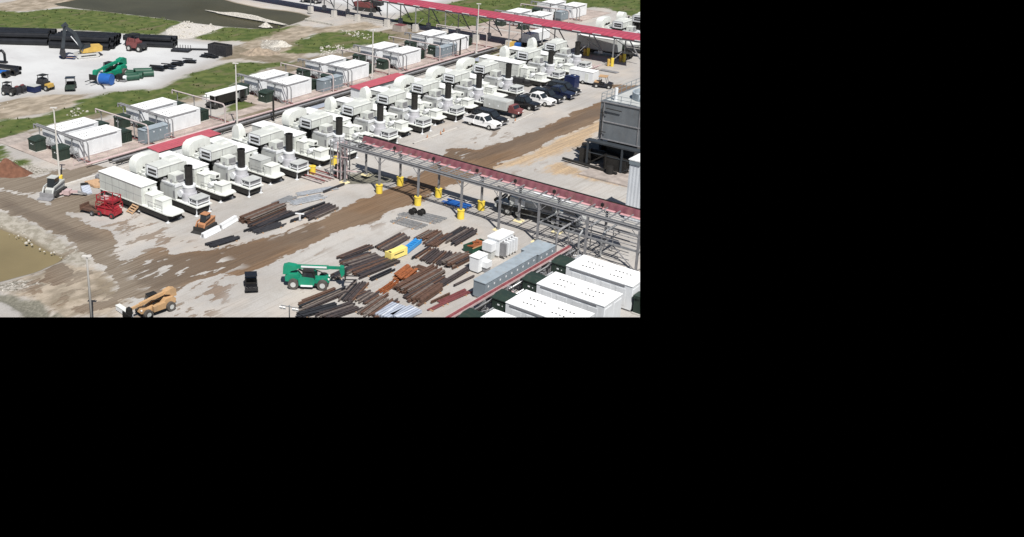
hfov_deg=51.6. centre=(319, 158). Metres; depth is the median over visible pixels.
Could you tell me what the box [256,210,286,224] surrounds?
steel beam
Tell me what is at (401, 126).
control trailer
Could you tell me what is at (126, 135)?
transformer
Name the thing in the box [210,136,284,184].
control trailer
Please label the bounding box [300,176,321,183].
ground pipe
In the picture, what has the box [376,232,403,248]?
steel pipe
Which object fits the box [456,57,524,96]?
turbine trailer
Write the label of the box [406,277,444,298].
steel beam
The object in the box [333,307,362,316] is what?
steel beam
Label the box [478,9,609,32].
concrete pad
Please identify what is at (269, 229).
steel pipe
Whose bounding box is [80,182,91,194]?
power unit
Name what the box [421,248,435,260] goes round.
steel beam
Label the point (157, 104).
battery container
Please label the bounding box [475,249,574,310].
pipe line
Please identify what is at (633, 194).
corrugated building
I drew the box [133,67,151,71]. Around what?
green pipe section
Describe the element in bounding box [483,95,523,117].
box truck
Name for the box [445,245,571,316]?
pipe tray
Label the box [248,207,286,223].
steel beam
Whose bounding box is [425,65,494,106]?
turbine trailer
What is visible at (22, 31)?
pipe
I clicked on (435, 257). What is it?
steel beam
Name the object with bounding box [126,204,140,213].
timber steps
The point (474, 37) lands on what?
column pedestal
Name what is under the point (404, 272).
steel flat
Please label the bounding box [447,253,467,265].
steel beam
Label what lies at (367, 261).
steel beam
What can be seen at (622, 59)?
column guard
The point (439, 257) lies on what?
steel beam
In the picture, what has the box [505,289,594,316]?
battery container
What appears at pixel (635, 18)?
turbine trailer
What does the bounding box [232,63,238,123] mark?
light pole
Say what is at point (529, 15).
pipe gantry
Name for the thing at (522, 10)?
battery container
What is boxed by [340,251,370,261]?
steel beam
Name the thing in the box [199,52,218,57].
rubber mat heap
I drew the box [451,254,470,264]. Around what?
steel beam
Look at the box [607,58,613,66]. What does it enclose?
column guard
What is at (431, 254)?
steel beam
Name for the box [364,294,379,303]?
steel pipe
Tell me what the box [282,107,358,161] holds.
turbine trailer
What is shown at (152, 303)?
telehandler
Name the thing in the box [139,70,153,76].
green pipe section
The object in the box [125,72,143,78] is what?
green pipe section
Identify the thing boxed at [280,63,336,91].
pipe gantry
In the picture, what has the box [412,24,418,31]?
column pedestal
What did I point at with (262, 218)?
steel beam
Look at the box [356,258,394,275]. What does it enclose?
steel beam
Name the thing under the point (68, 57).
plate stack
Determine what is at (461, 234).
steel beam
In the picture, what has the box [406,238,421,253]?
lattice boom
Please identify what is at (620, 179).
concrete pad
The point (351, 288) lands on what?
steel beam
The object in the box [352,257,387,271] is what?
steel beam
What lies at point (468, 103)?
control trailer
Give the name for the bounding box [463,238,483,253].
scrap skip
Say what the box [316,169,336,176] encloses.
ground pipe
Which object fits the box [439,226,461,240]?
steel beam
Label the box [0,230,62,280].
water
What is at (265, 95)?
transformer
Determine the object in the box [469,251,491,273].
white transformer cabinet
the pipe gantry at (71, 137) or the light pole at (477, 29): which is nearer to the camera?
the pipe gantry at (71, 137)
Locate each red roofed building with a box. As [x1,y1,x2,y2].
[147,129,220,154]
[349,73,403,98]
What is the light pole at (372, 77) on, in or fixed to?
on the ground at (134, 258)
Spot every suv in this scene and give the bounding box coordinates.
[471,107,508,123]
[529,86,564,101]
[546,79,581,94]
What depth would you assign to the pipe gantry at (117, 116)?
162.13 m
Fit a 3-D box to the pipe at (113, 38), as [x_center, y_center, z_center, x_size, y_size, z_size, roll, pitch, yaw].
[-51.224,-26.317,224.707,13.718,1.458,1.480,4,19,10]
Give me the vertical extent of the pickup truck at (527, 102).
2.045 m
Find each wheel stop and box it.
[413,127,457,143]
[512,113,533,122]
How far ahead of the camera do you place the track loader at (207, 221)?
127.84 m
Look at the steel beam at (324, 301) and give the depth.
109.28 m
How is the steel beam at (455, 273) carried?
on the timber bearer
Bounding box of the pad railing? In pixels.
[73,42,490,163]
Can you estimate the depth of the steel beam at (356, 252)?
121.32 m
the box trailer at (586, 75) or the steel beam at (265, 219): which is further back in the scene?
the box trailer at (586, 75)
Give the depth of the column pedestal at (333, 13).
256.44 m
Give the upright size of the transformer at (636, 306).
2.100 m
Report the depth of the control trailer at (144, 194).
133.60 m
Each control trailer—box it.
[98,166,184,223]
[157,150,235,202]
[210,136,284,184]
[251,120,332,167]
[305,107,374,148]
[335,97,412,137]
[370,86,446,125]
[415,77,477,113]
[445,68,507,97]
[478,54,549,86]
[509,46,573,74]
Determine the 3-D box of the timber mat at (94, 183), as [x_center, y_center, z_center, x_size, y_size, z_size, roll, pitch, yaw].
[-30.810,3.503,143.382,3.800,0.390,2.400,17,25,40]
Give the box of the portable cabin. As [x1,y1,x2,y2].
[564,74,579,87]
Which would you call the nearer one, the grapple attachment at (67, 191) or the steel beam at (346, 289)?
the steel beam at (346, 289)
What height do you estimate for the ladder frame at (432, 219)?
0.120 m
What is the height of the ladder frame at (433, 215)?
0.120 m
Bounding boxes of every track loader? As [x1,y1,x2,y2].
[37,175,66,201]
[190,211,217,234]
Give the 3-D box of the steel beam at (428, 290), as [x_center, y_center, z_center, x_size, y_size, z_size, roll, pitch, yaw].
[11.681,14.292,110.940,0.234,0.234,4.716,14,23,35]
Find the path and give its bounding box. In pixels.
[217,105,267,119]
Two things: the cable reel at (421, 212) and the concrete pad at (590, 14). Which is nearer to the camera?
the cable reel at (421, 212)
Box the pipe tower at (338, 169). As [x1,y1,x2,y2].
[330,137,360,180]
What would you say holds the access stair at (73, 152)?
on the concrete pad at (46, 155)
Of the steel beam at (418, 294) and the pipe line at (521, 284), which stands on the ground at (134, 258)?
the pipe line at (521, 284)
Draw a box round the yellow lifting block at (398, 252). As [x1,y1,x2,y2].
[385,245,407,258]
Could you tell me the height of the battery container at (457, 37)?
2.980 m
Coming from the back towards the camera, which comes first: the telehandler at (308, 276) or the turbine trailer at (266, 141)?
the turbine trailer at (266, 141)
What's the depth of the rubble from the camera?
226.53 m
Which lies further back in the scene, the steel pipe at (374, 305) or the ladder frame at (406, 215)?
the ladder frame at (406, 215)
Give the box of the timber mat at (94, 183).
[85,179,99,188]
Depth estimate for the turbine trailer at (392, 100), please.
167.82 m
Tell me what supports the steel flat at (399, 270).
on the steel flat at (403, 270)
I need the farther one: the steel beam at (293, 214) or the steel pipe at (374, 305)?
the steel beam at (293, 214)
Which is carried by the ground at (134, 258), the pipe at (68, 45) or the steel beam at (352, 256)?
the pipe at (68, 45)
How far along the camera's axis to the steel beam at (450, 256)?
119.26 m
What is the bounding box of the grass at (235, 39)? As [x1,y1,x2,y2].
[0,0,639,131]
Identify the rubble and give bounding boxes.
[1,21,370,290]
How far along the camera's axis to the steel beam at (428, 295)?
110.14 m
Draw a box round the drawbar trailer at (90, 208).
[79,201,97,215]
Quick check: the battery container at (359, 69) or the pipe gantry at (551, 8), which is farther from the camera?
the pipe gantry at (551, 8)
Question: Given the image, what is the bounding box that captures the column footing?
[512,218,523,222]
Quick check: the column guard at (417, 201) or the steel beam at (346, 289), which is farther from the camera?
the column guard at (417, 201)
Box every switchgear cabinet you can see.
[137,121,170,144]
[316,74,342,92]
[435,43,455,58]
[473,251,536,299]
[521,240,555,267]
[554,9,569,20]
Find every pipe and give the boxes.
[0,27,56,34]
[0,29,51,33]
[0,30,48,32]
[0,31,49,38]
[0,38,48,44]
[0,64,21,70]
[48,41,110,49]
[49,34,110,43]
[55,33,115,41]
[58,32,118,40]
[61,30,120,38]
[110,42,114,48]
[123,35,172,41]
[125,40,174,47]
[138,34,177,40]
[192,48,207,49]
[256,225,283,233]
[272,95,275,122]
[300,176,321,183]
[304,174,324,181]
[306,174,328,180]
[308,169,334,178]
[308,171,330,178]
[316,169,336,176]
[355,291,370,301]
[362,298,384,313]
[363,291,379,301]
[363,298,388,316]
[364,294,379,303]
[368,298,392,315]
[371,300,393,315]
[375,232,400,247]
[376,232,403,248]
[378,233,404,249]
[380,234,406,249]
[383,236,407,250]
[384,236,409,251]
[453,275,474,285]
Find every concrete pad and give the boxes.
[0,132,32,150]
[8,136,154,169]
[105,117,227,143]
[244,26,520,108]
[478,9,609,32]
[578,162,628,186]
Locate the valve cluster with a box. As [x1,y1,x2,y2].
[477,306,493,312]
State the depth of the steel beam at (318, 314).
107.37 m
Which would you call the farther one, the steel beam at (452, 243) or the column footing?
the column footing
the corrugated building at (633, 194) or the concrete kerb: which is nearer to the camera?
the corrugated building at (633, 194)
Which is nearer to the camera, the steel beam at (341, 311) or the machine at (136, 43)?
the steel beam at (341, 311)
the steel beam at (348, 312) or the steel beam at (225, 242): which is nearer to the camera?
the steel beam at (348, 312)
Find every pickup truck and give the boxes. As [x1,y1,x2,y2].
[463,113,501,129]
[507,94,541,110]
[520,91,556,106]
[544,84,575,99]
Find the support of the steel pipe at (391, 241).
on the timber bearer
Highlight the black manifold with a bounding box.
[0,49,7,63]
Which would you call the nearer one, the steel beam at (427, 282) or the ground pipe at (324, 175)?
the steel beam at (427, 282)
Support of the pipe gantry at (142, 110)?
on the concrete pad at (111, 121)
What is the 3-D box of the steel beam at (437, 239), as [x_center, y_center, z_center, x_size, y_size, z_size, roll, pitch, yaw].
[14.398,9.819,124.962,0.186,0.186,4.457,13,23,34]
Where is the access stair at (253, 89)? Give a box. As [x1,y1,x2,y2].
[249,84,257,94]
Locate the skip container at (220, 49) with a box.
[208,42,232,56]
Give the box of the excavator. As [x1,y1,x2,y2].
[59,22,102,58]
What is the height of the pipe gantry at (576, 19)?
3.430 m
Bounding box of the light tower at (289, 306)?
[279,305,298,316]
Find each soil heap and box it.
[0,158,32,177]
[240,47,279,55]
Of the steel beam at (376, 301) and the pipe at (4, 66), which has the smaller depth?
the steel beam at (376, 301)
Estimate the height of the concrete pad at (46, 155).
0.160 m
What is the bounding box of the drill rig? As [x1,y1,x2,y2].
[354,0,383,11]
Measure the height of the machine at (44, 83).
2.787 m
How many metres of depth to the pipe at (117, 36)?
225.43 m
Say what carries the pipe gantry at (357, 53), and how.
on the concrete pad at (497, 39)
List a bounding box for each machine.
[1,81,15,95]
[36,73,54,90]
[126,32,147,51]
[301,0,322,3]
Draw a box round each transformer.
[27,134,46,152]
[51,143,70,161]
[95,120,109,125]
[113,113,130,127]
[119,127,132,143]
[137,120,154,134]
[199,107,209,121]
[234,82,249,95]
[258,88,273,103]
[296,67,310,76]
[311,78,315,90]
[320,72,333,77]
[352,52,365,61]
[369,63,374,74]
[376,57,390,69]
[404,39,416,46]
[421,50,424,59]
[427,44,439,55]
[458,308,485,316]
[482,228,517,259]
[491,289,517,312]
[494,20,506,26]
[517,24,529,30]
[522,271,546,292]
[532,7,542,12]
[551,254,574,274]
[631,291,639,315]
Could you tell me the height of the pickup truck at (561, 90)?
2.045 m
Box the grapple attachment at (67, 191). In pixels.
[60,188,86,194]
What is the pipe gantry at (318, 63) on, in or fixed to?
on the concrete pad at (497, 39)
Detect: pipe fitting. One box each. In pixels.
[1,71,10,77]
[9,69,18,75]
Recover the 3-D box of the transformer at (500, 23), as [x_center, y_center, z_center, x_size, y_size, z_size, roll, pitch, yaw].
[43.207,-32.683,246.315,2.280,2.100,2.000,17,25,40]
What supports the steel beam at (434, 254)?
on the timber bearer
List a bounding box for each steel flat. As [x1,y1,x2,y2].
[394,264,408,274]
[396,265,410,275]
[397,267,411,277]
[399,268,413,278]
[404,268,417,278]
[427,302,442,310]
[437,288,464,301]
[439,289,465,302]
[443,291,468,302]
[446,291,472,303]
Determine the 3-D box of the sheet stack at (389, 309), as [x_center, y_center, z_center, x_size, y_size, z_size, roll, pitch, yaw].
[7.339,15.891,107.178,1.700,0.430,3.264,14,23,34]
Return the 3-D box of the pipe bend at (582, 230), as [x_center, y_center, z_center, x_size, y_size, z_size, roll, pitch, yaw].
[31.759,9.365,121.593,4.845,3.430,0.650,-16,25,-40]
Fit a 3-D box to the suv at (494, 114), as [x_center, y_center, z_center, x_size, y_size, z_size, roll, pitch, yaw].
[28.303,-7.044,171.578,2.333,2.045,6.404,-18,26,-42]
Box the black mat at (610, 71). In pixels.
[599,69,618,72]
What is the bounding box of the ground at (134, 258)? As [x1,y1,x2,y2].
[0,0,639,316]
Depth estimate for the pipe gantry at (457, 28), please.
226.35 m
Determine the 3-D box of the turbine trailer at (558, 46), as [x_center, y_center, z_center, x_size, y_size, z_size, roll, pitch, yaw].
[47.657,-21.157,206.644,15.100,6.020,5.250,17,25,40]
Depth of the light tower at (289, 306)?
101.80 m
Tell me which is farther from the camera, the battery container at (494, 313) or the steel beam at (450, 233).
the steel beam at (450, 233)
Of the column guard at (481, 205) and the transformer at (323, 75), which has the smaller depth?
the column guard at (481, 205)
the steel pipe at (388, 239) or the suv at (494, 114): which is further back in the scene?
the suv at (494, 114)
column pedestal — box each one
[308,6,313,12]
[331,10,336,17]
[354,14,360,21]
[384,19,389,26]
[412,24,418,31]
[473,34,478,41]
[505,40,511,47]
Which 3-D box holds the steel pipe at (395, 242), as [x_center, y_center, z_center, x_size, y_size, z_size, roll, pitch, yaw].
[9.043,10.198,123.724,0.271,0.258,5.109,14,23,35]
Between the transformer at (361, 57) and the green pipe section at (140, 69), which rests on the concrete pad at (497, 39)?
the transformer at (361, 57)
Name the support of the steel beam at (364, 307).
on the timber bearer
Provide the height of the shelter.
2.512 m
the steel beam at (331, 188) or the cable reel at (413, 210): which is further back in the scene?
the steel beam at (331, 188)
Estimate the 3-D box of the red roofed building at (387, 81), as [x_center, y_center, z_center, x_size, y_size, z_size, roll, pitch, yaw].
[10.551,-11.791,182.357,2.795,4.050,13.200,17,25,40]
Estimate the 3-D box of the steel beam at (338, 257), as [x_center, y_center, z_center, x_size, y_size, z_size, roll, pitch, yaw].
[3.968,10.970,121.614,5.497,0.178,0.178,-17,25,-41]
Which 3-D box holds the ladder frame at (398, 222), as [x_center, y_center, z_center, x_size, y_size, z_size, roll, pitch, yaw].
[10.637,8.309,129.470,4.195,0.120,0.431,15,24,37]
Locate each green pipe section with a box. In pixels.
[123,73,139,80]
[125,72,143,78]
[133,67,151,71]
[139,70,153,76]
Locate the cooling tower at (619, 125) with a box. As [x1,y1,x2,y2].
[562,78,639,174]
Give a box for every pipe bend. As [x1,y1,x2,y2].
[555,218,579,251]
[575,220,600,256]
[596,225,617,257]
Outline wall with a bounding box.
[346,14,419,28]
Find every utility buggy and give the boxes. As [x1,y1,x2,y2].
[65,76,76,90]
[244,271,257,292]
[593,74,613,88]
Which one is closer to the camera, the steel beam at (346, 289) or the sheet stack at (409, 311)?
the sheet stack at (409, 311)
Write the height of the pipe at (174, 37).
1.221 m
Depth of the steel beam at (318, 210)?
133.55 m
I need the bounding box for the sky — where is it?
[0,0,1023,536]
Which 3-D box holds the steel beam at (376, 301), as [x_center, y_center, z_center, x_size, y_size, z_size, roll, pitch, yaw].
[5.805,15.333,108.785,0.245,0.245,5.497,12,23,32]
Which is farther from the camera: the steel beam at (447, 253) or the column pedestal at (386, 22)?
the column pedestal at (386, 22)
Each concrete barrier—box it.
[200,225,220,238]
[219,215,238,229]
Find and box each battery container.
[42,117,97,146]
[64,124,121,157]
[125,97,176,123]
[148,104,200,131]
[244,69,288,94]
[266,74,311,100]
[305,55,345,77]
[327,59,368,82]
[360,41,398,61]
[383,46,420,68]
[411,29,446,49]
[433,33,468,50]
[481,309,514,316]
[502,8,531,25]
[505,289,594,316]
[522,11,552,28]
[536,272,622,316]
[537,0,565,14]
[558,2,586,18]
[566,255,639,311]
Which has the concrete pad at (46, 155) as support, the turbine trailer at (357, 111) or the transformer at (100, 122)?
the transformer at (100, 122)
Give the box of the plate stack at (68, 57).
[59,56,75,58]
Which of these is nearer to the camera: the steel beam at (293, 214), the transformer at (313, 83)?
the steel beam at (293, 214)
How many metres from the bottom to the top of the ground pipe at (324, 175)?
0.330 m
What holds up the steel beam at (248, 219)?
on the steel beam
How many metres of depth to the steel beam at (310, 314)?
106.83 m
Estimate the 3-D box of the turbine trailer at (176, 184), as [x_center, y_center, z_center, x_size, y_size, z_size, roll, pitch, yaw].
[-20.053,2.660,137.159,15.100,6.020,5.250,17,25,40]
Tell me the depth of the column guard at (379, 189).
139.95 m
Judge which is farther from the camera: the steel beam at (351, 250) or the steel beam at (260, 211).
the steel beam at (260, 211)
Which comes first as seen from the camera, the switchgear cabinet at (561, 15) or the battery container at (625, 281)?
the battery container at (625, 281)
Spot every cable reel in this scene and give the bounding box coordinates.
[409,207,416,214]
[417,208,425,215]
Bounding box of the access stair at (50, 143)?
[46,136,55,151]
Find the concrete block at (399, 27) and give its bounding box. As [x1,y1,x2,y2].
[392,23,407,32]
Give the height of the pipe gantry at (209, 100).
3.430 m
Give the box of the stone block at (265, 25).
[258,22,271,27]
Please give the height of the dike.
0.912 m
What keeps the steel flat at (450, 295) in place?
on the timber bearer
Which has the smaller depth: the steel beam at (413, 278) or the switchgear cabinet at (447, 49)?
the steel beam at (413, 278)
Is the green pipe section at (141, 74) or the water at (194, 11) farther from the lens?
the water at (194, 11)
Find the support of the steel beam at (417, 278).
on the steel beam
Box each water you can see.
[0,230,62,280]
[55,0,308,28]
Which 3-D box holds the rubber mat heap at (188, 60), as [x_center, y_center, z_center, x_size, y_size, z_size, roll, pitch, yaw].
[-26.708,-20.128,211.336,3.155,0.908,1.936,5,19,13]
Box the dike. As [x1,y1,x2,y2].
[207,10,288,25]
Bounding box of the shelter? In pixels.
[205,85,247,108]
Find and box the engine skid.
[512,75,532,86]
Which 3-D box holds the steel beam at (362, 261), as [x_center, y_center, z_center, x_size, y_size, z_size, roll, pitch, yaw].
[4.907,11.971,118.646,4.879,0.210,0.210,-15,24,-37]
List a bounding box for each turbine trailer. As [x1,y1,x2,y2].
[129,150,211,216]
[182,135,263,197]
[231,123,310,179]
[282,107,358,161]
[324,96,399,142]
[359,86,432,134]
[393,75,465,121]
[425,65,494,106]
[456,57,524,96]
[499,45,564,80]
[527,37,591,68]
[595,16,639,32]
[616,11,639,29]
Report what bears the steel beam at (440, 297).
on the timber bearer
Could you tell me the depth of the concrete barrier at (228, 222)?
129.50 m
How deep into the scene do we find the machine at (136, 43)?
220.81 m
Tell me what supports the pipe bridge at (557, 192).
on the ground at (134, 258)
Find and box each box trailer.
[521,28,550,44]
[569,66,598,83]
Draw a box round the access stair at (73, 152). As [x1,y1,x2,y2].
[70,144,83,161]
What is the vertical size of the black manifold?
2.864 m
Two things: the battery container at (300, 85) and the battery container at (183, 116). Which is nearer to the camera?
the battery container at (183, 116)
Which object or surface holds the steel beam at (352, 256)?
on the timber bearer
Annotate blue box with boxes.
[26,83,40,92]
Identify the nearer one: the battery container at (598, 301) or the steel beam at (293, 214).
the battery container at (598, 301)
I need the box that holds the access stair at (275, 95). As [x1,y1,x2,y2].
[274,91,285,103]
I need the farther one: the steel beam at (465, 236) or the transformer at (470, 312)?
the steel beam at (465, 236)
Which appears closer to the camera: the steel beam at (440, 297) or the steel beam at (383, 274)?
the steel beam at (440, 297)
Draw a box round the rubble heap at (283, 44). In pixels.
[268,40,291,47]
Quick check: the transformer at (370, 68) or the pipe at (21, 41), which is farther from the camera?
the pipe at (21, 41)
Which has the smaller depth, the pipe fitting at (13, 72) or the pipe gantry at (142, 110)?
the pipe gantry at (142, 110)
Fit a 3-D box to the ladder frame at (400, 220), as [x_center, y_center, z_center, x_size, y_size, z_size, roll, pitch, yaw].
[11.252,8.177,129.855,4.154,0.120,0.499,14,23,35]
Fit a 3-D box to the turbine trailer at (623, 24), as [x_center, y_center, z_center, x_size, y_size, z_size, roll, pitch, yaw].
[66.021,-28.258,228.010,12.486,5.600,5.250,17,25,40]
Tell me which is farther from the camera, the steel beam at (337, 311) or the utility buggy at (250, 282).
the utility buggy at (250, 282)
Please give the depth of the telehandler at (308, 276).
112.29 m
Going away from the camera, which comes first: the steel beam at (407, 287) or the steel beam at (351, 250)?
the steel beam at (407, 287)
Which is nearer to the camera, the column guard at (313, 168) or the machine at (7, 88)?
the column guard at (313, 168)
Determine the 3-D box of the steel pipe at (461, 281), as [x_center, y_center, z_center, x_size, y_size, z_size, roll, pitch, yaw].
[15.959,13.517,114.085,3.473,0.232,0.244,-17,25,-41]
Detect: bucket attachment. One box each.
[13,85,20,94]
[19,84,26,93]
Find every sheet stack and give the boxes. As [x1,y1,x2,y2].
[375,302,405,316]
[391,305,421,316]
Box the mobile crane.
[494,186,585,228]
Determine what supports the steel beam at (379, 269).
on the timber bearer
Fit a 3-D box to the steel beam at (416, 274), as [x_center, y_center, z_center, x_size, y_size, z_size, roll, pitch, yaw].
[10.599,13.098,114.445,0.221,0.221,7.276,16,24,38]
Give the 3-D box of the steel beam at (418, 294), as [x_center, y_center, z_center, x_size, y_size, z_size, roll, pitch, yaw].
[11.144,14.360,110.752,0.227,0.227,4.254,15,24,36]
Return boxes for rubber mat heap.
[149,64,164,70]
[160,63,176,68]
[167,60,183,65]
[182,58,196,62]
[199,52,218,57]
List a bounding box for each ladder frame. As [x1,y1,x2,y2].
[390,220,418,229]
[395,218,423,227]
[396,216,427,225]
[397,213,436,223]
[402,212,440,221]
[407,211,443,220]
[425,213,446,219]
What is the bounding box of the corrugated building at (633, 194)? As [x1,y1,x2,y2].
[624,153,639,222]
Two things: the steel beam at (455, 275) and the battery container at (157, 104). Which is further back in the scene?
the battery container at (157, 104)
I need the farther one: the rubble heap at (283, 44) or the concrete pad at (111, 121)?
the rubble heap at (283, 44)
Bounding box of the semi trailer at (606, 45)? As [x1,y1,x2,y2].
[578,33,633,59]
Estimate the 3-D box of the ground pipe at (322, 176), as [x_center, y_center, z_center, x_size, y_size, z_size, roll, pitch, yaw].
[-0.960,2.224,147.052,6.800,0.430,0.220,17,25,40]
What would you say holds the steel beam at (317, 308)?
on the timber bearer
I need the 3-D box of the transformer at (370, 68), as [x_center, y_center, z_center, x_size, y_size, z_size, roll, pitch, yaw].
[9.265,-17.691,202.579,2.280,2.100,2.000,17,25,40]
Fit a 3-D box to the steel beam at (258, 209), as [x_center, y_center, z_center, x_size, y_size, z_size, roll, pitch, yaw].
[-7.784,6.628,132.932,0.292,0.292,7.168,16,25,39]
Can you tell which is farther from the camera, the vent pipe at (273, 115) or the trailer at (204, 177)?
the vent pipe at (273, 115)
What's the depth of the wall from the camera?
250.48 m
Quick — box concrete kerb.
[305,17,333,25]
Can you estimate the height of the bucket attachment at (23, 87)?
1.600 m
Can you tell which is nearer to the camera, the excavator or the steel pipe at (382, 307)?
the steel pipe at (382, 307)
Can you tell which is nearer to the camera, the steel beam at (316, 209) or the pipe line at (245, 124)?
the steel beam at (316, 209)
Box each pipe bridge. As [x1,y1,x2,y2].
[310,0,639,58]
[339,135,639,270]
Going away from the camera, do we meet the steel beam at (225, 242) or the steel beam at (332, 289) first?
the steel beam at (332, 289)
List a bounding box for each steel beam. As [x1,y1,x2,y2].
[213,238,237,246]
[239,201,279,218]
[242,203,277,219]
[243,201,324,231]
[244,203,279,219]
[245,203,284,220]
[247,211,279,226]
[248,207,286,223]
[249,202,324,230]
[249,210,284,226]
[250,203,286,220]
[252,210,285,226]
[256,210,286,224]
[261,210,291,224]
[295,305,335,316]
[296,302,335,314]
[298,286,345,307]
[298,288,335,304]
[298,290,345,311]
[299,290,333,304]
[299,303,336,314]
[301,202,329,215]
[302,287,334,300]
[302,289,340,307]
[302,304,341,316]
[304,203,329,216]
[305,290,348,309]
[306,204,331,217]
[308,204,335,216]
[308,206,335,220]
[314,207,338,218]
[315,302,350,316]
[319,304,352,316]
[322,305,353,316]
[323,183,344,192]
[325,306,356,316]
[328,306,358,316]
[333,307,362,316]
[336,244,366,257]
[337,244,369,258]
[338,280,355,297]
[338,281,356,300]
[339,251,367,261]
[339,253,368,263]
[340,245,372,257]
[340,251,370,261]
[341,282,357,299]
[342,246,370,258]
[342,254,377,265]
[343,252,375,263]
[343,282,359,300]
[344,246,374,257]
[345,281,362,300]
[347,256,377,266]
[347,281,364,300]
[348,256,384,269]
[348,257,383,270]
[348,282,366,300]
[352,256,380,266]
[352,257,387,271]
[352,258,388,274]
[352,282,368,300]
[354,259,389,274]
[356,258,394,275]
[357,295,382,313]
[358,258,396,275]
[358,260,400,278]
[360,260,397,275]
[360,293,388,314]
[369,268,391,279]
[371,268,394,280]
[395,265,434,287]
[396,264,433,284]
[397,265,437,288]
[400,269,436,290]
[401,268,434,287]
[404,267,442,289]
[404,275,445,298]
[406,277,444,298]
[407,269,444,291]
[408,270,440,288]
[409,274,441,292]
[411,246,429,258]
[411,283,433,298]
[412,284,434,299]
[415,247,431,257]
[416,282,440,299]
[418,288,442,305]
[419,283,442,299]
[419,285,442,301]
[421,229,437,239]
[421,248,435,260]
[422,230,441,243]
[423,248,438,260]
[426,250,439,261]
[429,233,447,245]
[429,250,444,263]
[430,292,449,302]
[433,251,446,262]
[435,234,451,246]
[436,250,450,263]
[437,251,451,264]
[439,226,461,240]
[440,265,468,282]
[441,252,460,261]
[441,267,467,282]
[443,253,461,262]
[443,267,468,283]
[443,269,469,286]
[445,226,466,238]
[445,229,467,242]
[447,251,468,261]
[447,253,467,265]
[451,227,472,241]
[451,228,476,244]
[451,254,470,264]
[452,228,474,241]
[452,258,469,268]
[454,230,476,242]
[454,232,476,245]
[455,256,469,264]
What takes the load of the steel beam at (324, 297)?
on the timber bearer
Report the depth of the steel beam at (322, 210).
133.53 m
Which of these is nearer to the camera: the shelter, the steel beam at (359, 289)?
the steel beam at (359, 289)
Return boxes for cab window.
[542,204,551,210]
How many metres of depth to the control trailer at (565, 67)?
201.90 m
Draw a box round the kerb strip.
[65,53,498,185]
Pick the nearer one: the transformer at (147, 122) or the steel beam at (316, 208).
the steel beam at (316, 208)
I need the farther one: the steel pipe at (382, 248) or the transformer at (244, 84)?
the transformer at (244, 84)
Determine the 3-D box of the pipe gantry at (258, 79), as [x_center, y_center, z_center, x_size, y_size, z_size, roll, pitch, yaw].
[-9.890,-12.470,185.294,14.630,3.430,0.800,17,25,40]
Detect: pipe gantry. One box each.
[33,123,89,162]
[95,108,151,144]
[117,102,175,137]
[171,89,228,122]
[236,73,293,103]
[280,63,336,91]
[297,58,351,86]
[337,49,389,74]
[353,44,407,70]
[388,36,441,60]
[404,32,458,55]
[436,24,490,47]
[494,10,544,28]
[520,3,569,22]
[531,1,581,20]
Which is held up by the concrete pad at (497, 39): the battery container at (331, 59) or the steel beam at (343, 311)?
the battery container at (331, 59)
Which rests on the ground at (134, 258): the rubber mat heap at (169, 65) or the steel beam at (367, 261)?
the rubber mat heap at (169, 65)
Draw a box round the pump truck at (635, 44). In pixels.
[622,40,639,53]
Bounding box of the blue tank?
[97,73,114,85]
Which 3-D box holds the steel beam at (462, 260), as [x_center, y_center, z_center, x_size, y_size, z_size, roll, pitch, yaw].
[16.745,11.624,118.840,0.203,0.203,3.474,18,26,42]
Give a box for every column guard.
[309,165,315,174]
[331,156,336,164]
[376,183,382,193]
[397,176,403,185]
[414,195,421,205]
[435,187,441,197]
[457,208,464,219]
[478,200,484,210]
[583,47,589,55]
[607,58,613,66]
[619,53,625,61]
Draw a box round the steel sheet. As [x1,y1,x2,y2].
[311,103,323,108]
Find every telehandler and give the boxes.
[85,57,127,82]
[122,286,176,316]
[283,262,357,290]
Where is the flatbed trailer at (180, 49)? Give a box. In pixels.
[171,44,191,52]
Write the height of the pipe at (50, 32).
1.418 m
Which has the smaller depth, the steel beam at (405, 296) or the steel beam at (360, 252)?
the steel beam at (405, 296)
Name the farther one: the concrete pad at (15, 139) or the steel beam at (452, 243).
the concrete pad at (15, 139)
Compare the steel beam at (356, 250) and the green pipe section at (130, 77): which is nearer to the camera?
the steel beam at (356, 250)
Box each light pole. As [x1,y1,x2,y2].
[50,107,62,178]
[81,255,92,316]
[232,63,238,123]
[370,29,375,79]
[475,3,480,53]
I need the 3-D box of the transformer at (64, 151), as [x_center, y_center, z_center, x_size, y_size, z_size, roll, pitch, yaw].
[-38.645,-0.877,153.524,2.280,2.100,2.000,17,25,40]
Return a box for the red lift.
[95,191,122,218]
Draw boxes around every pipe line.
[86,47,489,165]
[109,47,493,161]
[112,47,496,161]
[116,49,499,164]
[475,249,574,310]
[476,249,578,309]
[479,251,576,312]
[484,254,580,312]
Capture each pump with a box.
[115,73,126,81]
[510,41,520,46]
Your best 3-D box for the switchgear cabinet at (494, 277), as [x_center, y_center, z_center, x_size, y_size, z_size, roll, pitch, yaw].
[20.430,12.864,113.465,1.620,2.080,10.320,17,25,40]
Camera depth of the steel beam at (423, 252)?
121.23 m

